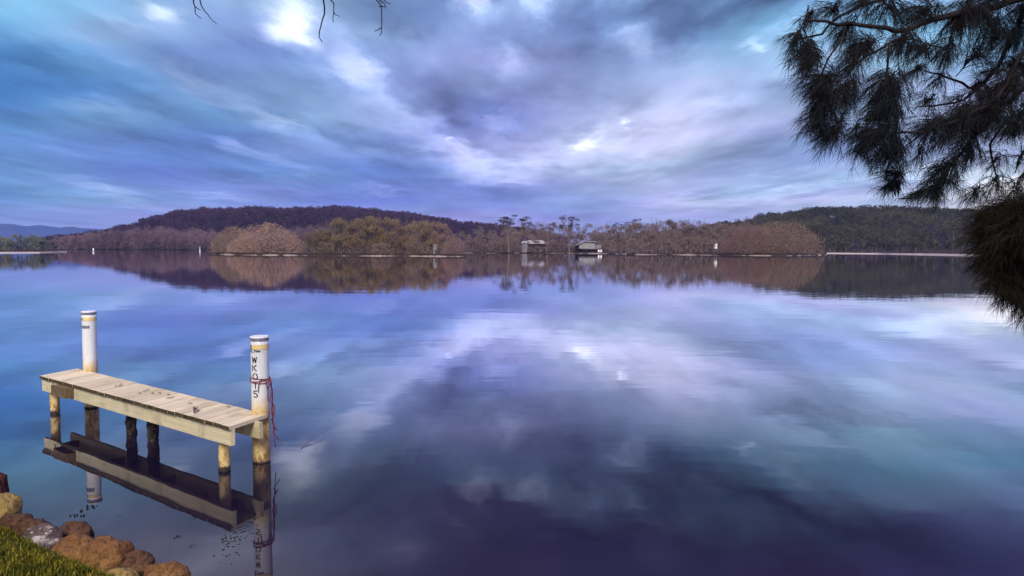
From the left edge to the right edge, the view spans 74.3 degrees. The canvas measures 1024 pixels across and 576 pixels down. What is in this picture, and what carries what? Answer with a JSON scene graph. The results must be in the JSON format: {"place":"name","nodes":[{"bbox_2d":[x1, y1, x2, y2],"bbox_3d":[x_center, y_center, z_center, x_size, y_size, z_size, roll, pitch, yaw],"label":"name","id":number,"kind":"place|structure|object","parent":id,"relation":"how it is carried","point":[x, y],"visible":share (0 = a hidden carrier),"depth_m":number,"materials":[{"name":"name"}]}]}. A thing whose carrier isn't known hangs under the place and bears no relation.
{"place":"outdoors","nodes":[
{"label":"outdoors","id":0,"kind":"place"},
{"bbox_2d":[0,250,57,251],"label":"spit ground","id":1,"kind":"structure","parent":0,"point":[30,251],"depth_m":288.46,"materials":[{"name":"beige sand"}]},
{"bbox_2d":[0,233,59,250],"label":"spit scrub","id":2,"kind":"object","parent":1,"relation":"on","point":[8,243],"visible":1,"depth_m":284.60,"materials":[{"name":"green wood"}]},
{"bbox_2d":[0,251,66,252],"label":"sand spit","id":3,"kind":"structure","parent":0,"point":[32,252],"depth_m":260.86,"materials":[{"name":"beige sand"}]},
{"bbox_2d":[0,224,104,244],"bbox_3d":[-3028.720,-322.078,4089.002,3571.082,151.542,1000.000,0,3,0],"label":"distant hill","id":4,"kind":"structure","parent":0,"point":[7,230],"depth_m":3891.11,"materials":[{"name":"blue"}]},
{"bbox_2d":[0,524,113,575],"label":"ground","id":5,"kind":"structure","parent":0,"point":[32,563],"depth_m":3.76,"materials":[{"name":"green plant"}]},
{"bbox_2d":[0,492,22,517],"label":"boulder","id":6,"kind":"object","parent":5,"relation":"on","point":[11,503],"visible":0.45,"depth_m":5.69,"materials":[{"name":"beige stone"}]},
{"bbox_2d":[0,513,33,531],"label":"boulder","id":7,"kind":"object","parent":5,"relation":"on","point":[11,520],"visible":0.45,"depth_m":5.48,"materials":[{"name":"brown stone"}]},
{"bbox_2d":[13,518,51,535],"bbox_3d":[-3.830,1.950,5.416,0.290,0.213,0.232,0,3,0],"label":"boulder","id":8,"kind":"object","parent":5,"relation":"on","point":[22,527],"visible":0.4,"depth_m":5.36,"materials":[{"name":"brown stone"}]},
{"bbox_2d":[23,523,63,549],"bbox_3d":[-3.540,1.910,5.074,0.286,0.263,0.275,0,3,0],"label":"boulder","id":9,"kind":"object","parent":5,"relation":"on","point":[49,539],"visible":0.48,"depth_m":5.04,"materials":[{"name":"grey stone"}]},
{"bbox_2d":[51,534,93,560],"bbox_3d":[-3.126,1.907,4.812,0.399,0.329,0.296,2,4,23],"label":"boulder","id":10,"kind":"object","parent":5,"relation":"on","point":[71,546],"visible":0.39,"depth_m":4.74,"materials":[{"name":"orange stone"}]},
{"bbox_2d":[79,535,134,572],"bbox_3d":[-2.892,1.925,4.770,0.378,0.328,0.310,0,3,0],"label":"boulder","id":11,"kind":"object","parent":5,"relation":"on","point":[107,552],"visible":0.8,"depth_m":4.69,"materials":[{"name":"orange stone"}]},
{"bbox_2d":[106,567,138,575],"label":"boulder","id":12,"kind":"object","parent":5,"relation":"on","point":[120,571],"visible":0.94,"depth_m":4.32,"materials":[{"name":"beige stone"}]},
{"bbox_2d":[193,0,390,41],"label":"bare overhanging tree","id":13,"kind":"object","parent":5,"relation":"on","point":[381,6],"visible":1,"depth_m":3.91,"materials":[{"name":"brown plant"}]},
{"bbox_2d":[771,0,1023,336],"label":"she oak tree","id":14,"kind":"object","parent":5,"relation":"on","point":[998,236],"visible":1,"depth_m":6.18,"materials":[{"name":"green plant"}]},
{"bbox_2d":[3,245,577,250],"bbox_3d":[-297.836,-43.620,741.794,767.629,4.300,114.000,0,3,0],"label":"cove shore","id":15,"kind":"structure","parent":0,"point":[125,248],"depth_m":699.72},
{"bbox_2d":[52,224,336,249],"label":"cove woodland","id":16,"kind":"object","parent":15,"relation":"on","point":[122,240],"visible":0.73,"depth_m":688.28,"materials":[{"name":"brown plant"}]},
{"bbox_2d":[55,215,559,247],"bbox_3d":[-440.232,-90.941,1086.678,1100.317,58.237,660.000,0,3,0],"label":"wooded hill","id":17,"kind":"structure","parent":0,"point":[284,223],"depth_m":913.02,"materials":[{"name":"green plant"}]},
{"bbox_2d":[35,205,566,247],"bbox_3d":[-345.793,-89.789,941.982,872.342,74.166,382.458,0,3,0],"label":"hill forest","id":18,"kind":"object","parent":17,"relation":"on","point":[219,214],"visible":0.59,"depth_m":936.62,"materials":[{"name":"plant"}]},
{"bbox_2d":[209,252,465,256],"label":"island ground","id":19,"kind":"structure","parent":0,"point":[341,254],"depth_m":209.55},
{"bbox_2d":[207,225,260,252],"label":"round bush","id":20,"kind":"object","parent":19,"relation":"on","point":[225,238],"visible":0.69,"depth_m":235.94,"materials":[{"name":"brown plant"}]},
{"bbox_2d":[226,222,306,252],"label":"round bush","id":21,"kind":"object","parent":19,"relation":"on","point":[270,249],"visible":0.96,"depth_m":226.75,"materials":[{"name":"brown plant"}]},
{"bbox_2d":[298,229,326,253],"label":"island tree","id":22,"kind":"object","parent":19,"relation":"on","point":[306,236],"visible":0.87,"depth_m":212.99,"materials":[{"name":"green plant"}]},
{"bbox_2d":[318,241,334,253],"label":"shoreline shrub","id":23,"kind":"object","parent":19,"relation":"on","point":[325,249],"visible":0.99,"depth_m":207.75,"materials":[{"name":"green plant"}]},
{"bbox_2d":[314,217,348,252],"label":"island tree","id":24,"kind":"object","parent":19,"relation":"on","point":[327,231],"visible":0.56,"depth_m":215.82,"materials":[{"name":"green plant"}]},
{"bbox_2d":[328,214,368,252],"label":"island tree","id":25,"kind":"object","parent":19,"relation":"on","point":[349,230],"visible":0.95,"depth_m":214.98,"materials":[{"name":"green plant"}]},
{"bbox_2d":[347,213,384,252],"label":"island tree","id":26,"kind":"object","parent":19,"relation":"on","point":[372,227],"visible":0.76,"depth_m":218.81,"materials":[{"name":"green plant"}]},
{"bbox_2d":[371,242,388,253],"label":"shoreline shrub","id":27,"kind":"object","parent":19,"relation":"on","point":[376,247],"visible":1,"depth_m":208.51,"materials":[{"name":"brown plant"}]},
{"bbox_2d":[366,214,405,252],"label":"island tree","id":28,"kind":"object","parent":19,"relation":"on","point":[387,235],"visible":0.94,"depth_m":219.14,"materials":[{"name":"green plant"}]},
{"bbox_2d":[391,216,420,253],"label":"island tree","id":29,"kind":"object","parent":19,"relation":"on","point":[405,234],"visible":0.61,"depth_m":220.59,"materials":[{"name":"brown plant"}]},
{"bbox_2d":[405,240,422,254],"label":"shoreline shrub","id":30,"kind":"object","parent":19,"relation":"on","point":[413,250],"visible":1,"depth_m":207.40,"materials":[{"name":"green plant"}]},
{"bbox_2d":[406,217,436,253],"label":"island tree","id":31,"kind":"object","parent":19,"relation":"on","point":[422,228],"visible":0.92,"depth_m":211.47,"materials":[{"name":"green plant"}]},
{"bbox_2d":[433,244,437,253],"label":"white shed","id":32,"kind":"structure","parent":19,"relation":"on","point":[435,247],"depth_m":210.87,"materials":[{"name":"paint"}]},
{"bbox_2d":[425,220,453,253],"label":"island tree","id":33,"kind":"object","parent":19,"relation":"on","point":[440,239],"visible":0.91,"depth_m":210.43,"materials":[{"name":"brown plant"}]},
{"bbox_2d":[441,233,463,253],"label":"shoreline shrub","id":34,"kind":"object","parent":19,"relation":"on","point":[453,241],"visible":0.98,"depth_m":207.74,"materials":[{"name":"brown plant"}]},
{"bbox_2d":[0,249,1023,575],"bbox_3d":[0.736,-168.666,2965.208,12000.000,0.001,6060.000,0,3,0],"label":"water","id":35,"kind":"structure","parent":0,"point":[620,415],"depth_m":9.47,"materials":[{"name":"blue liquid"}]},
{"bbox_2d":[0,472,8,492],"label":"boulder","id":36,"kind":"object","parent":35,"relation":"in","point":[4,487],"visible":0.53,"depth_m":6.01,"materials":[{"name":"red stone"}]},
{"bbox_2d":[59,521,93,536],"bbox_3d":[-3.469,1.950,5.350,0.274,0.200,0.274,-2,4,-36],"label":"boulder","id":37,"kind":"object","parent":35,"relation":"in","point":[75,527],"visible":0.45,"depth_m":5.31,"materials":[{"name":"brown stone"}]},
{"bbox_2d":[118,549,154,575],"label":"boulder","id":38,"kind":"object","parent":35,"relation":"in","point":[138,561],"visible":0.69,"depth_m":4.73,"materials":[{"name":"brown stone"}]},
{"bbox_2d":[40,310,270,471],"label":"jetty","id":39,"kind":"object","parent":35,"relation":"in","point":[90,387],"visible":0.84,"depth_m":7.62,"materials":[{"name":"brown wood"}]},
{"bbox_2d":[250,376,278,446],"bbox_3d":[-2.679,1.340,7.264,0.260,0.788,0.208,1,4,20],"label":"rope","id":40,"kind":"object","parent":39,"relation":"hanging from","point":[272,407],"visible":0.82,"depth_m":7.28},
{"bbox_2d":[143,561,190,575],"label":"boulder","id":41,"kind":"object","parent":35,"relation":"in","point":[173,568],"visible":1,"depth_m":4.58,"materials":[{"name":"orange stone"}]},
{"bbox_2d":[213,512,264,564],"bbox_3d":[-2.186,1.979,5.419,0.302,0.004,1.015,0,3,0],"label":"floating debris","id":42,"kind":"object","parent":35,"relation":"on","point":[237,536],"visible":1,"depth_m":5.37,"materials":[{"name":"black"}]},
{"bbox_2d":[0,0,1023,245],"label":"sky","id":43,"kind":"structure","parent":0,"point":[113,112],"materials":[{"name":"blue"}]},
{"bbox_2d":[463,250,826,255],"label":"shore ground","id":44,"kind":"structure","parent":0,"point":[713,253],"depth_m":316.22,"materials":[{"name":"soil"}]},
{"bbox_2d":[475,226,486,248],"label":"bare tree","id":45,"kind":"object","parent":44,"relation":"on","point":[480,233],"visible":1,"depth_m":365.74,"materials":[{"name":"brown plant"}]},
{"bbox_2d":[491,214,517,251],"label":"gum tree","id":46,"kind":"object","parent":44,"relation":"on","point":[506,224],"visible":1,"depth_m":341.26,"materials":[{"name":"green plant"}]},
{"bbox_2d":[521,241,528,251],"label":"water tank","id":47,"kind":"object","parent":44,"relation":"on","point":[526,245],"visible":0.84,"depth_m":385.51,"materials":[{"name":"grey metal"}]},
{"bbox_2d":[515,216,535,251],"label":"gum tree","id":48,"kind":"object","parent":44,"relation":"on","point":[522,224],"visible":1,"depth_m":349.31,"materials":[{"name":"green plant"}]},
{"bbox_2d":[527,240,547,252],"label":"boathouse","id":49,"kind":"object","parent":44,"relation":"on","point":[531,243],"visible":0.64,"depth_m":394.94,"materials":[{"name":"metal"}]},
{"bbox_2d":[539,222,556,251],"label":"gum tree","id":50,"kind":"object","parent":44,"relation":"on","point":[548,228],"visible":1,"depth_m":351.49,"materials":[{"name":"green plant"}]},
{"bbox_2d":[558,215,580,251],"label":"gum tree","id":51,"kind":"object","parent":44,"relation":"on","point":[571,224],"visible":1,"depth_m":362.21,"materials":[{"name":"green plant"}]},
{"bbox_2d":[575,241,600,251],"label":"gabled house","id":52,"kind":"structure","parent":44,"relation":"on","point":[585,246],"depth_m":396.96,"materials":[{"name":"white paint"}]},
{"bbox_2d":[608,223,623,250],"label":"gum tree","id":53,"kind":"object","parent":44,"relation":"on","point":[614,228],"visible":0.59,"depth_m":382.09,"materials":[{"name":"green plant"}]},
{"bbox_2d":[625,219,643,232],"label":"gum tree","id":54,"kind":"object","parent":44,"relation":"on","point":[634,223],"visible":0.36,"depth_m":385.92,"materials":[{"name":"green plant"}]},
{"bbox_2d":[459,218,815,253],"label":"shore woodland","id":55,"kind":"object","parent":44,"relation":"on","point":[713,238],"visible":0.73,"depth_m":361.12,"materials":[{"name":"brown plant"}]},
{"bbox_2d":[666,220,682,249],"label":"gum tree","id":56,"kind":"object","parent":44,"relation":"on","point":[675,229],"visible":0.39,"depth_m":399.49,"materials":[{"name":"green plant"}]},
{"bbox_2d":[706,222,728,233],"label":"gum tree","id":57,"kind":"object","parent":44,"relation":"on","point":[725,225],"visible":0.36,"depth_m":413.09,"materials":[{"name":"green plant"}]},
{"bbox_2d":[737,227,750,253],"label":"bare tree","id":58,"kind":"object","parent":44,"relation":"on","point":[744,233],"visible":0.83,"depth_m":292.34,"materials":[{"name":"brown plant"}]},
{"bbox_2d":[719,225,776,253],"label":"round bush","id":59,"kind":"object","parent":44,"relation":"on","point":[734,246],"visible":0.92,"depth_m":293.01,"materials":[{"name":"brown plant"}]},
{"bbox_2d":[738,221,824,253],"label":"round bush","id":60,"kind":"object","parent":44,"relation":"on","point":[788,245],"visible":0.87,"depth_m":295.65,"materials":[{"name":"brown plant"}]},
{"bbox_2d":[598,216,971,253],"bbox_3d":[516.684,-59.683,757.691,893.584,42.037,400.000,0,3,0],"label":"green hill","id":61,"kind":"structure","parent":0,"point":[931,227],"depth_m":608.44,"materials":[{"name":"green plant"}]},
{"bbox_2d":[591,204,985,252],"bbox_3d":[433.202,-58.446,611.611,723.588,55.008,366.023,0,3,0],"label":"green hill forest","id":62,"kind":"object","parent":61,"relation":"on","point":[905,236],"visible":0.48,"depth_m":634.76,"materials":[{"name":"plant"}]},
{"bbox_2d":[827,249,970,253],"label":"beach ground","id":63,"kind":"structure","parent":0,"point":[944,251],"depth_m":475.91,"materials":[{"name":"beige sand"}]},
{"bbox_2d":[836,253,975,254],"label":"beach","id":64,"kind":"structure","parent":0,"point":[900,253],"depth_m":449.92,"materials":[{"name":"beige sand"}]}
]}

